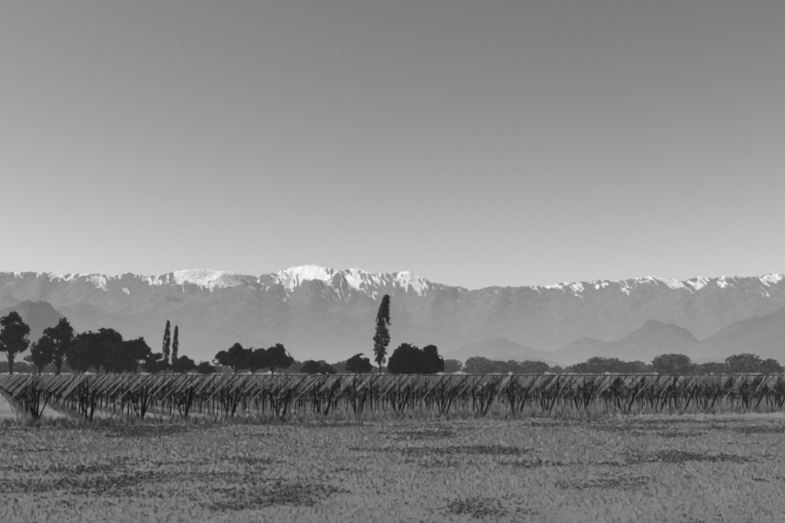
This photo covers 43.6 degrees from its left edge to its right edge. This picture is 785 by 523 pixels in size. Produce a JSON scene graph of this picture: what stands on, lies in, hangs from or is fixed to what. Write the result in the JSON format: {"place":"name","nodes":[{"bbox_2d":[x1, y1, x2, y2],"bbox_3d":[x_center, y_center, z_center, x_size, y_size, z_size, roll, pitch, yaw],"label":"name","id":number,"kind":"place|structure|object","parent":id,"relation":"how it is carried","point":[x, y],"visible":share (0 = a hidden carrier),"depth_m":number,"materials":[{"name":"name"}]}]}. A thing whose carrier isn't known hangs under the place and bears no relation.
{"place":"outdoors","nodes":[
{"label":"outdoors","id":0,"kind":"place"},
{"bbox_2d":[0,264,784,373],"bbox_3d":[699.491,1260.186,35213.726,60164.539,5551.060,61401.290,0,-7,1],"label":"mountain range","id":1,"kind":"structure","parent":0,"point":[300,313],"depth_m":30061.97,"materials":[{"name":"grey stone"}]},
{"bbox_2d":[0,374,784,522],"bbox_3d":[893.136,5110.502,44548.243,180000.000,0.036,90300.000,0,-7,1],"label":"ground","id":2,"kind":"structure","parent":0,"point":[6,411],"depth_m":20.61,"materials":[{"name":"grey plant"}]},
{"bbox_2d":[0,311,30,374],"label":"round tree","id":3,"kind":"object","parent":2,"relation":"on","point":[12,335],"visible":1,"depth_m":299.13,"materials":[{"name":"black plant"}]},
{"bbox_2d":[23,342,42,373],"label":"round tree","id":4,"kind":"object","parent":2,"relation":"on","point":[28,359],"visible":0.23,"depth_m":520.08,"materials":[{"name":"black plant"}]},
{"bbox_2d":[31,339,53,374],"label":"round tree","id":5,"kind":"object","parent":2,"relation":"on","point":[40,360],"visible":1,"depth_m":299.00,"materials":[{"name":"black plant"}]},
{"bbox_2d":[38,317,76,373],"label":"round tree","id":6,"kind":"object","parent":2,"relation":"on","point":[61,331],"visible":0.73,"depth_m":304.16,"materials":[{"name":"black plant"}]},
{"bbox_2d":[65,330,101,373],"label":"willow tree","id":7,"kind":"object","parent":2,"relation":"on","point":[83,353],"visible":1,"depth_m":291.88,"materials":[{"name":"black plant"}]},
{"bbox_2d":[94,332,101,373],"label":"round tree","id":8,"kind":"object","parent":2,"relation":"on","point":[97,368],"visible":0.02,"depth_m":308.76,"materials":[{"name":"black plant"}]},
{"bbox_2d":[88,327,123,375],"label":"tree","id":9,"kind":"object","parent":2,"relation":"on","point":[107,339],"visible":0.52,"depth_m":297.95,"materials":[{"name":"black plant"}]},
{"bbox_2d":[104,341,134,373],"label":"willow tree","id":10,"kind":"object","parent":2,"relation":"on","point":[119,359],"visible":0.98,"depth_m":287.60,"materials":[{"name":"black plant"}]},
{"bbox_2d":[127,335,154,373],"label":"round tree","id":11,"kind":"object","parent":2,"relation":"on","point":[141,349],"visible":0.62,"depth_m":298.57,"materials":[{"name":"black plant"}]},
{"bbox_2d":[141,352,170,373],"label":"round tree","id":12,"kind":"object","parent":2,"relation":"on","point":[153,365],"visible":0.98,"depth_m":317.47,"materials":[{"name":"black plant"}]},
{"bbox_2d":[162,320,170,373],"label":"poplar tree","id":13,"kind":"object","parent":2,"relation":"on","point":[166,348],"visible":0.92,"depth_m":329.58,"materials":[{"name":"black plant"}]},
{"bbox_2d":[171,325,178,373],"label":"poplar tree","id":14,"kind":"object","parent":2,"relation":"on","point":[175,344],"visible":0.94,"depth_m":331.43,"materials":[{"name":"black plant"}]},
{"bbox_2d":[169,355,197,373],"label":"round tree","id":15,"kind":"object","parent":2,"relation":"on","point":[182,363],"visible":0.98,"depth_m":321.85,"materials":[{"name":"black plant"}]},
{"bbox_2d":[196,361,215,373],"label":"bush","id":16,"kind":"object","parent":2,"relation":"on","point":[206,367],"visible":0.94,"depth_m":327.37,"materials":[{"name":"black plant"}]},
{"bbox_2d":[212,342,258,376],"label":"round tree","id":17,"kind":"object","parent":2,"relation":"on","point":[239,356],"visible":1,"depth_m":285.85,"materials":[{"name":"black plant"}]},
{"bbox_2d":[247,347,267,373],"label":"round tree","id":18,"kind":"object","parent":2,"relation":"on","point":[252,368],"visible":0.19,"depth_m":293.57,"materials":[{"name":"black plant"}]},
{"bbox_2d":[251,343,294,373],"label":"round tree","id":19,"kind":"object","parent":2,"relation":"on","point":[277,356],"visible":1,"depth_m":288.88,"materials":[{"name":"black plant"}]},
{"bbox_2d":[300,359,323,373],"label":"bush","id":20,"kind":"object","parent":2,"relation":"on","point":[307,368],"visible":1,"depth_m":316.57,"materials":[{"name":"black plant"}]},
{"bbox_2d":[320,363,336,373],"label":"bush","id":21,"kind":"object","parent":2,"relation":"on","point":[330,370],"visible":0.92,"depth_m":326.57,"materials":[{"name":"black plant"}]},
{"bbox_2d":[345,353,372,373],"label":"round tree","id":22,"kind":"object","parent":2,"relation":"on","point":[355,362],"visible":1,"depth_m":296.83,"materials":[{"name":"black plant"}]},
{"bbox_2d":[373,295,390,373],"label":"poplar tree","id":23,"kind":"object","parent":2,"relation":"on","point":[381,325],"visible":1,"depth_m":298.29,"materials":[{"name":"black plant"}]},
{"bbox_2d":[0,373,784,422],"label":"vineyard","id":24,"kind":"object","parent":2,"relation":"on","point":[466,379],"visible":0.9,"depth_m":66.02,"materials":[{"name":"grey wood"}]},
{"bbox_2d":[0,376,784,419],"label":"vineyard vines","id":25,"kind":"object","parent":2,"relation":"on","point":[156,397],"visible":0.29,"depth_m":63.93,"materials":[{"name":"grey plant"}]},
{"bbox_2d":[0,353,784,376],"bbox_3d":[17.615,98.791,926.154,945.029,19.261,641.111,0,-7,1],"label":"tree line","id":26,"kind":"object","parent":2,"relation":"on","point":[743,363],"visible":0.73,"depth_m":717.54,"materials":[{"name":"black plant"}]},
{"bbox_2d":[387,349,406,373],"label":"tree","id":27,"kind":"object","parent":2,"relation":"on","point":[394,366],"visible":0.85,"depth_m":264.45,"materials":[{"name":"black plant"}]},
{"bbox_2d":[390,343,423,373],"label":"tree","id":28,"kind":"object","parent":2,"relation":"on","point":[410,359],"visible":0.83,"depth_m":265.31,"materials":[{"name":"black plant"}]},
{"bbox_2d":[418,344,444,373],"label":"tree","id":29,"kind":"object","parent":2,"relation":"on","point":[433,362],"visible":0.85,"depth_m":268.06,"materials":[{"name":"black plant"}]},
{"bbox_2d":[0,0,784,289],"label":"sky","id":30,"kind":"structure","parent":0,"point":[469,144],"materials":[{"name":"grey"}]}
]}

